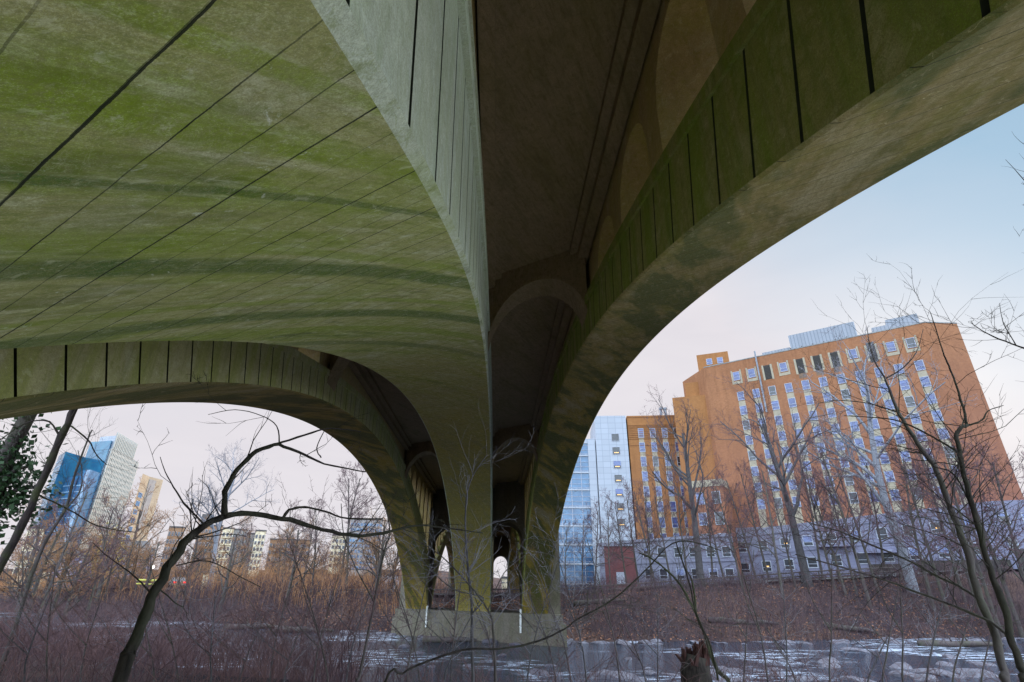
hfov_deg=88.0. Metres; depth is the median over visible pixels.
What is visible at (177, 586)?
bare tree
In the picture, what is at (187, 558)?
bare tree
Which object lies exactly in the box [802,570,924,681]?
sapling
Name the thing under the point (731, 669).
rock
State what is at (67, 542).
bare tree
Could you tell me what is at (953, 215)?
sky
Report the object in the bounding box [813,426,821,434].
window
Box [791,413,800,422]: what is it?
window
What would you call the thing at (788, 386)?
window
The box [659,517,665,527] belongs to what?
window
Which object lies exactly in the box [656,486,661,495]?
window
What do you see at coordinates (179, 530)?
apartment block
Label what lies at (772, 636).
sapling
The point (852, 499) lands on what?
window
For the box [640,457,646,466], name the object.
window
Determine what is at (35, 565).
leaning tree
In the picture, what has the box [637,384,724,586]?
bare tree
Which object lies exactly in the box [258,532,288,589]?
bare tree
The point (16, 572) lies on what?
bare tree
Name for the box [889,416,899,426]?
window
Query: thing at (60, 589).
bare tree
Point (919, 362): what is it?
window
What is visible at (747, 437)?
window
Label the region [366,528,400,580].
bare tree
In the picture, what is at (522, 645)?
bare tree
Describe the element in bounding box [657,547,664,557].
window
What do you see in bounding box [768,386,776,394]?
window
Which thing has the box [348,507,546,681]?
sapling
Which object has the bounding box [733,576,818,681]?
sapling
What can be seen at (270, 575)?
dry thicket
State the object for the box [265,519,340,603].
bare tree
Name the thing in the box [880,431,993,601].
bare tree
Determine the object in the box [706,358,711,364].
penthouse window
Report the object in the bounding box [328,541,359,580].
bare tree
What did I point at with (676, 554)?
window
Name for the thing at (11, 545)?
leaning tree
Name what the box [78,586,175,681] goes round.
sapling
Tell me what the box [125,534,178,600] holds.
bare tree
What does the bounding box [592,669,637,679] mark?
rock
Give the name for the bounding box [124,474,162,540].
tan tower
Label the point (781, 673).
rock
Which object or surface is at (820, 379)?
window
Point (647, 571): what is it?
window
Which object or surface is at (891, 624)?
sapling
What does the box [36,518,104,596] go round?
bare tree
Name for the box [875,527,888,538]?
base window
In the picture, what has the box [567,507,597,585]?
bare tree
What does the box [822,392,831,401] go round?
window
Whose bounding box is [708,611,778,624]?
fallen log
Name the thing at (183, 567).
bare tree
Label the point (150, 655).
sapling
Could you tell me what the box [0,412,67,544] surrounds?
ivy tree
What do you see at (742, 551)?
base window
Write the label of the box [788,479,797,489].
window
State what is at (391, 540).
bare tree
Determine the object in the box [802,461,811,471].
window
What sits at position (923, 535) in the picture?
bare tree
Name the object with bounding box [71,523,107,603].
bare tree
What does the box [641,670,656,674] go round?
rock
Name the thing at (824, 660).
rock
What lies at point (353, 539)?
grey slab tower
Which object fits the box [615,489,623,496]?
square window
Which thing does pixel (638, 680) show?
rock
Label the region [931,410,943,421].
window
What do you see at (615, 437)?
square window
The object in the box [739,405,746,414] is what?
window
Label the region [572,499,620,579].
bare tree
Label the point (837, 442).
window
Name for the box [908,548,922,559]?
base window
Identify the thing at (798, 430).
window
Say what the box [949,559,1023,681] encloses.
sapling
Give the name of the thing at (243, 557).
bare tree
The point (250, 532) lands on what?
bare tree
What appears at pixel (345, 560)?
bare tree
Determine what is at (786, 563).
base window
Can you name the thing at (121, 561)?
bare tree
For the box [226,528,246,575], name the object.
apartment block
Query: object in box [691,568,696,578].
window
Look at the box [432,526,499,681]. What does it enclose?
sapling
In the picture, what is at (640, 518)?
bare tree
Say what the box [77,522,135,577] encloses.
yellow shrub
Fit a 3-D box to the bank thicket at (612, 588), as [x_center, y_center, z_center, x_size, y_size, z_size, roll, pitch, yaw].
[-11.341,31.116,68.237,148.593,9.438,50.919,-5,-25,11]
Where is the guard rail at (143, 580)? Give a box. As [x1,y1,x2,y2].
[133,579,155,598]
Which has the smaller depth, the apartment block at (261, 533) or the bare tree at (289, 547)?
the bare tree at (289, 547)
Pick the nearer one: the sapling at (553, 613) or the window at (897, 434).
the sapling at (553, 613)
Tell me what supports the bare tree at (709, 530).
on the ground
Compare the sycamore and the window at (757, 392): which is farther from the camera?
the window at (757, 392)
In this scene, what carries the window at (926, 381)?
in the hospital
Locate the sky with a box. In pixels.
[0,104,1023,577]
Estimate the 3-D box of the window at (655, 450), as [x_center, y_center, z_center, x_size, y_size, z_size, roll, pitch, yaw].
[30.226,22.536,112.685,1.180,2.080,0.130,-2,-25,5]
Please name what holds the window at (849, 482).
in the hospital
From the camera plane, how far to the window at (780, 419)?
99.61 m
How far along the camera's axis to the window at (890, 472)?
87.11 m
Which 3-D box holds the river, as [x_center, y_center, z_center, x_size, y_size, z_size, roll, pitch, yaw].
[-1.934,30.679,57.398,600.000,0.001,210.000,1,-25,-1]
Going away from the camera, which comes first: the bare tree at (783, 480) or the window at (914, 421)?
the bare tree at (783, 480)
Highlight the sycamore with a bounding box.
[786,324,983,594]
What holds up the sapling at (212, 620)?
on the ground
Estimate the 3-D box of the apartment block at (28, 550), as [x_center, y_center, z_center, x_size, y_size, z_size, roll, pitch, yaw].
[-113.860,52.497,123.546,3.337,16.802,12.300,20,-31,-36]
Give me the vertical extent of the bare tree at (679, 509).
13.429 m
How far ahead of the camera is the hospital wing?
110.98 m
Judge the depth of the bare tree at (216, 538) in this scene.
85.32 m
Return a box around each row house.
[38,541,77,586]
[49,550,84,587]
[112,554,142,585]
[130,540,150,546]
[135,547,155,582]
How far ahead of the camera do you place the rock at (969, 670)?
25.72 m
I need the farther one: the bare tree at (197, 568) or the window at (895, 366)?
the window at (895, 366)
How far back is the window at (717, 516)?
94.16 m
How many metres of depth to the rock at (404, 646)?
35.28 m
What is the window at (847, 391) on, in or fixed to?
in the hospital
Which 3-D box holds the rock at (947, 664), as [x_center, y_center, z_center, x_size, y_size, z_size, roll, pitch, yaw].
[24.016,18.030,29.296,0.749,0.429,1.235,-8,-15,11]
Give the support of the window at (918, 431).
in the hospital
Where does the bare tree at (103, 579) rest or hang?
on the ground
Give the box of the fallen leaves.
[227,578,1014,641]
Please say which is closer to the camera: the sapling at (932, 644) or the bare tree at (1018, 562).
the sapling at (932, 644)
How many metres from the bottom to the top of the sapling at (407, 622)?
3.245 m
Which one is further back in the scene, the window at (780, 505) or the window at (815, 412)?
the window at (815, 412)
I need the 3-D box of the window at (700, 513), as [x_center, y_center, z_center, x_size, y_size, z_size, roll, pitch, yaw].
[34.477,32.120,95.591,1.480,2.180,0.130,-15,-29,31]
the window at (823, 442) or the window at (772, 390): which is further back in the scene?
the window at (772, 390)
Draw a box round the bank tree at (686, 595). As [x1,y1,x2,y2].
[597,496,730,681]
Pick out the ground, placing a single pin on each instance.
(585, 630)
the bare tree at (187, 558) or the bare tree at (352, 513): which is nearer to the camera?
the bare tree at (352, 513)
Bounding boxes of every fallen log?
[223,619,276,629]
[274,621,332,631]
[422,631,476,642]
[573,594,624,605]
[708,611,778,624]
[823,618,877,633]
[917,629,1003,646]
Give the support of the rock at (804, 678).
in the river
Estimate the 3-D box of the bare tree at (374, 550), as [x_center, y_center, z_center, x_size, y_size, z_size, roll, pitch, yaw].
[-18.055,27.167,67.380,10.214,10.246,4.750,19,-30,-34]
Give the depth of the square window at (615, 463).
111.70 m
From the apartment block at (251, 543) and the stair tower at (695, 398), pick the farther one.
the apartment block at (251, 543)
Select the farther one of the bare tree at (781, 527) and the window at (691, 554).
the window at (691, 554)
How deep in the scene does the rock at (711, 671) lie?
25.21 m
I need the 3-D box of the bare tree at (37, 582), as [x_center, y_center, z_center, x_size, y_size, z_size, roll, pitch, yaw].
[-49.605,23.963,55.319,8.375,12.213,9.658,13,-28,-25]
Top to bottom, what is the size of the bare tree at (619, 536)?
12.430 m
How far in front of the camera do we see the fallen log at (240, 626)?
48.36 m
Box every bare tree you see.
[0,508,93,621]
[0,533,75,609]
[1,496,96,612]
[2,512,49,598]
[10,468,116,623]
[10,503,58,562]
[13,505,64,595]
[18,524,103,619]
[24,543,80,596]
[25,530,116,618]
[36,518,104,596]
[62,494,152,603]
[68,488,132,622]
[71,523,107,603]
[74,509,135,615]
[96,478,190,575]
[98,500,140,599]
[106,539,144,583]
[107,543,145,582]
[110,532,156,596]
[116,525,164,584]
[122,535,162,588]
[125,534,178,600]
[156,543,177,577]
[169,551,190,607]
[170,555,186,594]
[171,515,230,583]
[171,543,204,615]
[171,545,217,597]
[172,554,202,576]
[173,438,279,592]
[177,540,196,575]
[191,535,222,570]
[192,547,207,575]
[194,545,223,577]
[196,516,268,612]
[223,520,256,587]
[229,535,254,577]
[235,516,267,580]
[255,499,310,590]
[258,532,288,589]
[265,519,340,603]
[269,533,301,585]
[272,527,287,578]
[279,525,299,570]
[287,494,326,592]
[289,493,333,602]
[299,547,328,574]
[302,522,325,578]
[310,539,342,578]
[313,546,331,570]
[320,461,376,591]
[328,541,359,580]
[328,547,355,576]
[330,521,401,588]
[331,550,359,581]
[339,462,382,587]
[346,511,395,587]
[354,517,385,575]
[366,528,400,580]
[381,535,400,588]
[384,435,778,681]
[559,517,578,583]
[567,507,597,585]
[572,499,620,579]
[590,498,624,587]
[600,488,639,590]
[603,484,660,585]
[617,476,661,587]
[627,479,668,585]
[632,482,690,586]
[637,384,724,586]
[666,472,715,589]
[683,474,737,584]
[689,472,730,584]
[697,469,750,591]
[702,371,859,586]
[710,464,766,580]
[718,458,784,579]
[737,448,792,599]
[755,472,800,586]
[775,452,844,578]
[787,448,861,594]
[787,464,858,596]
[791,426,885,607]
[799,460,874,593]
[807,449,883,593]
[832,443,917,578]
[866,436,956,611]
[871,440,975,624]
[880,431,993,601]
[888,434,985,624]
[902,434,1022,636]
[912,416,1023,637]
[918,435,1007,574]
[955,430,1023,583]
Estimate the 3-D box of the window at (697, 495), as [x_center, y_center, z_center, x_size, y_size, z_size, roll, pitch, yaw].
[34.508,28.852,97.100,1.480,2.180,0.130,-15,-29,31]
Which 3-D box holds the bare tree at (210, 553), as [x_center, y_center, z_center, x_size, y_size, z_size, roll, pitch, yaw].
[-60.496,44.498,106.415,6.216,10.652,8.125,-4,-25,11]
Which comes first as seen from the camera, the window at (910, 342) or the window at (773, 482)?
the window at (910, 342)
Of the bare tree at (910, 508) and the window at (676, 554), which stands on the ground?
the bare tree at (910, 508)
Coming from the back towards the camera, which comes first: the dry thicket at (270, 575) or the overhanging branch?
the dry thicket at (270, 575)
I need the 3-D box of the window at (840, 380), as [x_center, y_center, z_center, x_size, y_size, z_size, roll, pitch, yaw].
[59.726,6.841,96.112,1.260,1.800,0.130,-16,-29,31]
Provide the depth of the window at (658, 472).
110.19 m
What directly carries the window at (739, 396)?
in the hospital
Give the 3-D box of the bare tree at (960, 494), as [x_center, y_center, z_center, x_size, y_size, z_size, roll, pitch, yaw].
[51.996,19.624,60.341,8.949,19.098,7.646,-15,-29,29]
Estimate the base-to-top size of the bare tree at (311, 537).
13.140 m
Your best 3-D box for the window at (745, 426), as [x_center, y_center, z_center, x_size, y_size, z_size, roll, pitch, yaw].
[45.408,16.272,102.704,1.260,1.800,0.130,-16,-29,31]
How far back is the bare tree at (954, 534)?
55.83 m
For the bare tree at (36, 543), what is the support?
on the ground
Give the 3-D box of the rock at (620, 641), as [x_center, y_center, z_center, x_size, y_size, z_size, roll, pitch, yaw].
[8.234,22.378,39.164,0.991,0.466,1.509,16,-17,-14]
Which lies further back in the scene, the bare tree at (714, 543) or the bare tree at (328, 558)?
the bare tree at (328, 558)
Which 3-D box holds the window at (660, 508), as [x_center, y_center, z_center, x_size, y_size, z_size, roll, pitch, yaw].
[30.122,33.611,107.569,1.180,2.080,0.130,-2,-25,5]
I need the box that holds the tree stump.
[675,640,712,681]
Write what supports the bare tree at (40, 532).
on the ground
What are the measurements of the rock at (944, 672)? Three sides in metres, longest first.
2.346 x 1.117 x 0.534 m
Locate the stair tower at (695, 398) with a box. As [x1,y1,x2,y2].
[672,382,715,535]
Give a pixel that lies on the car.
(174, 581)
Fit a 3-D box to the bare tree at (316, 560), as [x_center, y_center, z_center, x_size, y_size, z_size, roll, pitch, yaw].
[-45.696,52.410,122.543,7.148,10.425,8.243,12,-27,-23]
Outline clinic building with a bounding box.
[559,416,635,590]
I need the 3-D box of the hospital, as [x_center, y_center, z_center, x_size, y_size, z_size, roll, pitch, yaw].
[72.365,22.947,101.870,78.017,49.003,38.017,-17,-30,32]
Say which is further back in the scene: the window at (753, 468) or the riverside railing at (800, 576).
the window at (753, 468)
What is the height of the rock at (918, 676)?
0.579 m
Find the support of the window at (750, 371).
in the hospital
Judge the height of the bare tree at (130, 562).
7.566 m
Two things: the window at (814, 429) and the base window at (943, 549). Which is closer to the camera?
the base window at (943, 549)
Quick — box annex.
[691,479,742,574]
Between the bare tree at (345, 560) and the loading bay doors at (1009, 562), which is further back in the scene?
the bare tree at (345, 560)
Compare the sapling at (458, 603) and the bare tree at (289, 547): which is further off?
the bare tree at (289, 547)
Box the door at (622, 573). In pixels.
[616,572,625,583]
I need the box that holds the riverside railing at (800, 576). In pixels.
[299,567,893,599]
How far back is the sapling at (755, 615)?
6.75 m
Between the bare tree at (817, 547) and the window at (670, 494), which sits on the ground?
the bare tree at (817, 547)
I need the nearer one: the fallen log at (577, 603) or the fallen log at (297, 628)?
the fallen log at (297, 628)
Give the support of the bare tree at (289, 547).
on the ground
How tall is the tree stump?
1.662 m
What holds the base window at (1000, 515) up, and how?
in the hospital
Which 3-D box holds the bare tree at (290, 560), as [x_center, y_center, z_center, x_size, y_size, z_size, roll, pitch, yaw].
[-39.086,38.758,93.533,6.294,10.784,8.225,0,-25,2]
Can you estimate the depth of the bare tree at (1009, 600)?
49.36 m
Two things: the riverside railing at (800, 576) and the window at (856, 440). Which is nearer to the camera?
the riverside railing at (800, 576)
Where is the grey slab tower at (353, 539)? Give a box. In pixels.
[348,519,382,575]
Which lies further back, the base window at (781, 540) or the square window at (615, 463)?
the square window at (615, 463)
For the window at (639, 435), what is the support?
in the hospital wing
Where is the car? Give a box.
[167,577,184,586]
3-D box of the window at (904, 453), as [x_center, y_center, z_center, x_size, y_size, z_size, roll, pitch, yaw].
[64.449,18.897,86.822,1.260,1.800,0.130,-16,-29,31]
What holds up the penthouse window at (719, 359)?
in the hospital
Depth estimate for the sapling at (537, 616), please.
10.18 m
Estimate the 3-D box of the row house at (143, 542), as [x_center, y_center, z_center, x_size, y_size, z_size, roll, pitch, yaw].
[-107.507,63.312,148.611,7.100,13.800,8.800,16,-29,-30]
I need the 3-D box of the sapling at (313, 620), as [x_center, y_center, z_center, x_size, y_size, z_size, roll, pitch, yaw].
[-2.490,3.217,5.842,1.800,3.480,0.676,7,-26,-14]
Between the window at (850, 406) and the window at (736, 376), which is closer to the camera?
the window at (850, 406)
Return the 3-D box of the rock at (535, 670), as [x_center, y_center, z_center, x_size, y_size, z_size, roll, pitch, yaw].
[1.336,15.826,25.029,0.863,0.434,1.557,7,-14,-34]
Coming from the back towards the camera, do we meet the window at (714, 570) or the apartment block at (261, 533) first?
the apartment block at (261, 533)
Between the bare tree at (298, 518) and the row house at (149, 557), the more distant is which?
the row house at (149, 557)
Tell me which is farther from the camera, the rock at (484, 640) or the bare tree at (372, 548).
the bare tree at (372, 548)
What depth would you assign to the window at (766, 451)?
98.81 m
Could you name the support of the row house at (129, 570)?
on the ground
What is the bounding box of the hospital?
[665,313,1023,578]
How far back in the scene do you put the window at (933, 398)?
87.46 m
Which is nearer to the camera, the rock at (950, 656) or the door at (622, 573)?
the rock at (950, 656)
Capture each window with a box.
[611,434,618,440]
[612,447,619,454]
[613,461,620,467]
[614,475,621,481]
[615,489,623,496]
[616,503,624,510]
[618,518,625,526]
[638,428,643,437]
[639,442,645,451]
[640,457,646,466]
[642,471,647,480]
[643,486,649,495]
[645,569,652,578]
[651,442,657,451]
[652,456,658,465]
[654,471,660,480]
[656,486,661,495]
[657,501,663,511]
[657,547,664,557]
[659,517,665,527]
[659,569,667,578]
[661,428,667,437]
[663,442,669,451]
[665,456,670,465]
[668,486,674,495]
[670,501,676,511]
[671,517,678,527]
[674,547,682,557]
[676,569,684,578]
[688,547,694,556]
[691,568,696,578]
[696,492,704,504]
[699,513,706,525]
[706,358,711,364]
[706,546,715,556]
[708,568,717,576]
[713,491,720,503]
[714,512,724,524]
[717,357,722,362]
[721,546,731,556]
[724,568,733,576]
[732,371,739,380]
[737,391,744,400]
[738,543,746,552]
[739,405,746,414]
[741,563,750,572]
[742,420,750,429]
[745,435,752,444]
[748,368,755,377]
[748,450,755,459]
[751,466,758,475]
[752,388,760,397]
[755,403,762,412]
[757,499,765,509]
[758,540,767,550]
[761,561,772,571]
[764,449,770,458]
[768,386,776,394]
[771,400,779,409]
[771,481,779,490]
[774,415,782,424]
[775,498,782,507]
[778,431,786,440]
[779,362,787,371]
[779,537,790,547]
[781,446,789,456]
[783,559,794,569]
[784,383,792,392]
[784,463,793,472]
[788,397,796,407]
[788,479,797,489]
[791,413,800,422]
[792,496,800,506]
[796,428,803,437]
[801,380,810,389]
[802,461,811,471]
[802,535,813,545]
[805,395,813,404]
[806,557,818,567]
[808,410,817,419]
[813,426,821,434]
[816,442,825,452]
[818,377,826,386]
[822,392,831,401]
[825,533,837,543]
[826,408,836,417]
[830,554,842,565]
[836,440,844,450]
[837,373,846,383]
[840,389,849,398]
[844,474,853,485]
[845,405,853,414]
[848,348,857,358]
[848,492,858,503]
[849,421,859,431]
[849,530,861,541]
[854,438,864,448]
[855,370,863,380]
[857,552,867,563]
[859,455,868,465]
[872,418,879,428]
[874,367,883,377]
[875,435,884,446]
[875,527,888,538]
[880,383,888,393]
[880,453,889,463]
[884,399,893,409]
[884,471,894,481]
[884,553,894,561]
[885,341,896,351]
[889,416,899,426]
[889,489,900,500]
[893,363,904,373]
[895,433,905,443]
[899,379,909,390]
[900,451,911,461]
[902,524,913,535]
[904,396,915,406]
[905,337,916,347]
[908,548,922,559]
[910,413,921,423]
[914,360,925,370]
[917,431,926,440]
[919,376,931,386]
[925,393,937,403]
[929,521,941,533]
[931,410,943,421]
[936,545,949,557]
[937,427,949,438]
[944,447,954,457]
[997,512,1011,524]
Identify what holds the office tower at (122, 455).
on the ground
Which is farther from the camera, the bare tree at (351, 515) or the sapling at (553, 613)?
the bare tree at (351, 515)
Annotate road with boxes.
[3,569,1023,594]
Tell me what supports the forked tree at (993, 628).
on the ground
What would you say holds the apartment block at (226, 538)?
on the ground
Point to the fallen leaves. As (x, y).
(688, 612)
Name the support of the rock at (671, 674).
in the river
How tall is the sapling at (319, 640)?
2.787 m
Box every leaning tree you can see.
[0,408,124,675]
[0,409,134,574]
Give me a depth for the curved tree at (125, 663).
3.81 m
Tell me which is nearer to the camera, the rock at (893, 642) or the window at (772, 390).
the rock at (893, 642)
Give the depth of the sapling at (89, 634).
7.66 m
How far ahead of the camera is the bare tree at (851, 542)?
56.20 m
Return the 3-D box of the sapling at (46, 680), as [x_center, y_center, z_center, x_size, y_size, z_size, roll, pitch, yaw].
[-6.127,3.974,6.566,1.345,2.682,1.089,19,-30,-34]
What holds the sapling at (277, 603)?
on the ground
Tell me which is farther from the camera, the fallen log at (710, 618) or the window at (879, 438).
the window at (879, 438)
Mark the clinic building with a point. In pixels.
(602, 463)
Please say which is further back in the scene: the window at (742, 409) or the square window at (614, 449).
the square window at (614, 449)
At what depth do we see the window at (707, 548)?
90.41 m
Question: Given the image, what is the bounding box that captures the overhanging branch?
[870,132,1023,348]
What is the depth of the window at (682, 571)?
91.16 m
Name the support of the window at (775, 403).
in the hospital
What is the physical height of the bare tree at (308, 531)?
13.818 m
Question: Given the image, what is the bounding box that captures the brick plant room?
[602,544,636,588]
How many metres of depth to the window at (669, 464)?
111.07 m
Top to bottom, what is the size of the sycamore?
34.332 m
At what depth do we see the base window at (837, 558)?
86.80 m
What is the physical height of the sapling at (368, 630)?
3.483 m
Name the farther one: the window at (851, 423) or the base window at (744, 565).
the base window at (744, 565)
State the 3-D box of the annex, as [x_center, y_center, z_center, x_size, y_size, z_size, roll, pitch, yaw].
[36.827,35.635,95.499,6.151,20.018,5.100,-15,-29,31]
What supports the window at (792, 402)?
in the hospital
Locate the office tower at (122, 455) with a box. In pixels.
[35,432,138,573]
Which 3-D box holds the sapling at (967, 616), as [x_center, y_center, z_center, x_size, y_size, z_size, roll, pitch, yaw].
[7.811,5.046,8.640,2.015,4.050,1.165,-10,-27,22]
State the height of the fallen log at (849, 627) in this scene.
1.179 m
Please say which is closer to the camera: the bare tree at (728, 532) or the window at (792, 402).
the bare tree at (728, 532)
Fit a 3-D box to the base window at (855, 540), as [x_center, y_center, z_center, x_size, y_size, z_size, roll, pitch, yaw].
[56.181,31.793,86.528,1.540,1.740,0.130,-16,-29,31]
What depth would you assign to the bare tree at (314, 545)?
107.70 m
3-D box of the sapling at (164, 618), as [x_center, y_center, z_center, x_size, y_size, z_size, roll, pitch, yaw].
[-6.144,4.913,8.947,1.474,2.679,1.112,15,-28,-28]
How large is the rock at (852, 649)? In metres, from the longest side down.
2.012 x 1.190 x 0.513 m
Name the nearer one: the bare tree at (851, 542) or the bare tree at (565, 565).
the bare tree at (851, 542)
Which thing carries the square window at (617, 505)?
in the clinic building
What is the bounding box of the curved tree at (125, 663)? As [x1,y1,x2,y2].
[92,372,482,681]
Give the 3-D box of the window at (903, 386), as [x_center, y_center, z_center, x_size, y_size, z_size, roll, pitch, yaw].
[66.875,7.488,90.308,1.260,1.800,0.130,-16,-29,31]
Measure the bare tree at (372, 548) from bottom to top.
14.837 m
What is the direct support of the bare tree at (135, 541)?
on the ground
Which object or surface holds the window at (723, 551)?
in the stone podium
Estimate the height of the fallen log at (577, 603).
1.413 m
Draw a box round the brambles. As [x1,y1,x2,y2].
[0,529,1023,681]
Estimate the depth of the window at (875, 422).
90.70 m
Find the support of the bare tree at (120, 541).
on the ground
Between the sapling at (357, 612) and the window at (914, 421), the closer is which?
the sapling at (357, 612)
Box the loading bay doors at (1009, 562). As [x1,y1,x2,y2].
[871,560,1012,574]
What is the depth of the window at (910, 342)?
91.90 m
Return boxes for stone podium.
[598,534,738,587]
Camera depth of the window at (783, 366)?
102.51 m
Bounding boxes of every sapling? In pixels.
[0,552,100,681]
[0,572,69,681]
[44,555,124,681]
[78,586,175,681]
[99,585,179,680]
[122,548,193,681]
[161,555,280,681]
[177,575,276,680]
[224,473,372,681]
[231,584,328,681]
[238,536,318,681]
[268,533,368,681]
[294,475,413,681]
[305,540,409,681]
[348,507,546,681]
[357,556,460,681]
[369,514,419,681]
[380,417,535,681]
[383,558,509,681]
[397,526,495,681]
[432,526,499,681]
[464,506,596,681]
[506,537,566,681]
[513,482,592,681]
[515,537,592,681]
[566,533,627,681]
[605,600,651,681]
[625,589,687,680]
[699,526,792,681]
[700,539,766,681]
[729,578,806,681]
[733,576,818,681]
[755,532,901,681]
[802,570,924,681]
[837,491,941,681]
[841,537,952,681]
[863,509,1000,681]
[902,521,1019,681]
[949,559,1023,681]
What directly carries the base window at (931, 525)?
in the hospital
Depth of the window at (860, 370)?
94.66 m
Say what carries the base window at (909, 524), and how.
in the hospital
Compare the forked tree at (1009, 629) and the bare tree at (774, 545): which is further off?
the bare tree at (774, 545)
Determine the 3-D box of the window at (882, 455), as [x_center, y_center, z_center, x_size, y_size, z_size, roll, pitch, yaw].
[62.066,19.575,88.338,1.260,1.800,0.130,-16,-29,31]
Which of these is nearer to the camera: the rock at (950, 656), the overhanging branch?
the overhanging branch
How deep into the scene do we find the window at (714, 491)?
95.54 m
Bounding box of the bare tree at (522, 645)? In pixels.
[384,435,778,681]
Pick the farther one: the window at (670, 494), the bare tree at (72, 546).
the window at (670, 494)
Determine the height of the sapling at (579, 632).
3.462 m
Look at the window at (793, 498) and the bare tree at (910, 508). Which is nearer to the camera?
the bare tree at (910, 508)
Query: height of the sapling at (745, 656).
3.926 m
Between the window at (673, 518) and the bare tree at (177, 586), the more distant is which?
the window at (673, 518)
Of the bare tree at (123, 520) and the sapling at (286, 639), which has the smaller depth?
the sapling at (286, 639)
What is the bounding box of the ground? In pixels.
[0,569,1023,681]
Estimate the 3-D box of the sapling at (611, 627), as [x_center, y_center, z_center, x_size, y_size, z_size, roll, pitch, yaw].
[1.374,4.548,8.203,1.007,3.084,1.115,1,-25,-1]
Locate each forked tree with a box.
[736,272,1023,681]
[805,256,1023,681]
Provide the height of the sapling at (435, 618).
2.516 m
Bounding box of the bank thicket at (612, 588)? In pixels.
[0,554,1023,641]
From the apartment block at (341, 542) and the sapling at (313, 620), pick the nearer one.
the sapling at (313, 620)
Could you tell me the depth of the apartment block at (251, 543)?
203.52 m
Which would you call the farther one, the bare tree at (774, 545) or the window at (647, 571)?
the window at (647, 571)
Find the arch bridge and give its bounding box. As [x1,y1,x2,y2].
[0,0,1023,646]
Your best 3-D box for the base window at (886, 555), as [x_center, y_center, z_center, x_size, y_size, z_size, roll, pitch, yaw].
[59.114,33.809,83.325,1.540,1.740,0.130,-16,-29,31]
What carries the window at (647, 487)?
in the hospital wing
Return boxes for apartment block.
[12,526,46,583]
[158,526,185,577]
[189,514,223,576]
[217,527,234,569]
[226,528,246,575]
[240,533,254,572]
[248,530,266,576]
[264,538,311,574]
[328,534,345,573]
[501,576,506,588]
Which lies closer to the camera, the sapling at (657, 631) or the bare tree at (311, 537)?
the sapling at (657, 631)
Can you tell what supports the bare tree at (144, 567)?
on the ground
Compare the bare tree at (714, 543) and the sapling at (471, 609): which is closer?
the sapling at (471, 609)
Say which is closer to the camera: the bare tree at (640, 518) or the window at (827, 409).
the bare tree at (640, 518)
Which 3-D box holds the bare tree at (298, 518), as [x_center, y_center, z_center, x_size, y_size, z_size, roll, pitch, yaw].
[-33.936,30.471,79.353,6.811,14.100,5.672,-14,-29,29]
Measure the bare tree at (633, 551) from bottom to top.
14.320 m
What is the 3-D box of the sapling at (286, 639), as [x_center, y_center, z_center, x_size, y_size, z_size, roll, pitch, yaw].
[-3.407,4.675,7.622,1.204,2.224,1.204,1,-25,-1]
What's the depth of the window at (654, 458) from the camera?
111.37 m
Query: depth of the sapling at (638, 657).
9.90 m
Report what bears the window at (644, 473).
in the hospital wing
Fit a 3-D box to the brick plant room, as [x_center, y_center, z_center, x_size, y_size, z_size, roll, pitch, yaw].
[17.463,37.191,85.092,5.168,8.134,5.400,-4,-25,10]
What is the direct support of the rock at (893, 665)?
in the river
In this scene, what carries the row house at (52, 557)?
on the ground
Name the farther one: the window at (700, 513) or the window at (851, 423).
the window at (700, 513)
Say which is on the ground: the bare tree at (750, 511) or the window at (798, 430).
the bare tree at (750, 511)
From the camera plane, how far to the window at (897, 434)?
88.06 m
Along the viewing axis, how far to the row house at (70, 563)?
116.71 m
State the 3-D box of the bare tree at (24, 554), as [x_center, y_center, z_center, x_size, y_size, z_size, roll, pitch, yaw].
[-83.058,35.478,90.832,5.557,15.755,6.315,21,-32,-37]
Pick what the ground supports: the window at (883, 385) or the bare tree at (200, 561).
the bare tree at (200, 561)
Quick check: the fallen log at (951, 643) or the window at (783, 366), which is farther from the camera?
the window at (783, 366)
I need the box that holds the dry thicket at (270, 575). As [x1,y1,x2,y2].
[0,546,448,614]
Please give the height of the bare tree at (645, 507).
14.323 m
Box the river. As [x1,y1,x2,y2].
[0,611,1023,681]
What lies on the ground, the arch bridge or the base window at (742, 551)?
the arch bridge
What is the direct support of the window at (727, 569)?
in the stone podium
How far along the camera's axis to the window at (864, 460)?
89.84 m
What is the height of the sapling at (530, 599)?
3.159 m
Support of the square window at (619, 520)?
in the clinic building
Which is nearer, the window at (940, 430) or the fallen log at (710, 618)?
the fallen log at (710, 618)
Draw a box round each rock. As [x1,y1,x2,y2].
[399,644,409,647]
[482,638,497,642]
[529,668,549,675]
[591,641,609,643]
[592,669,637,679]
[616,639,629,643]
[629,677,646,681]
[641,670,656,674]
[660,673,680,676]
[710,669,720,676]
[723,668,741,672]
[769,672,785,676]
[784,676,814,681]
[817,657,839,663]
[821,662,840,668]
[839,647,869,652]
[839,676,875,681]
[883,640,904,643]
[888,670,915,678]
[889,662,912,668]
[910,668,949,675]
[914,674,938,681]
[935,661,953,666]
[936,668,964,677]
[942,654,955,658]
[960,668,997,677]
[965,661,995,665]
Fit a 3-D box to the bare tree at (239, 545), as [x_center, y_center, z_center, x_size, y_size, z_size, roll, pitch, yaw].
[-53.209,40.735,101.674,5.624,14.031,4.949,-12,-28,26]
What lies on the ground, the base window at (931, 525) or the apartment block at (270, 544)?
the apartment block at (270, 544)
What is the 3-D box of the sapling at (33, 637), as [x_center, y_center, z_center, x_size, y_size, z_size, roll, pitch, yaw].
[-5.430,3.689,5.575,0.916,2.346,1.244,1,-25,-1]
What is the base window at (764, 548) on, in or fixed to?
in the hospital
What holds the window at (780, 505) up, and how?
in the hospital
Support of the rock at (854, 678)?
in the river
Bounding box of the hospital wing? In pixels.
[626,407,688,540]

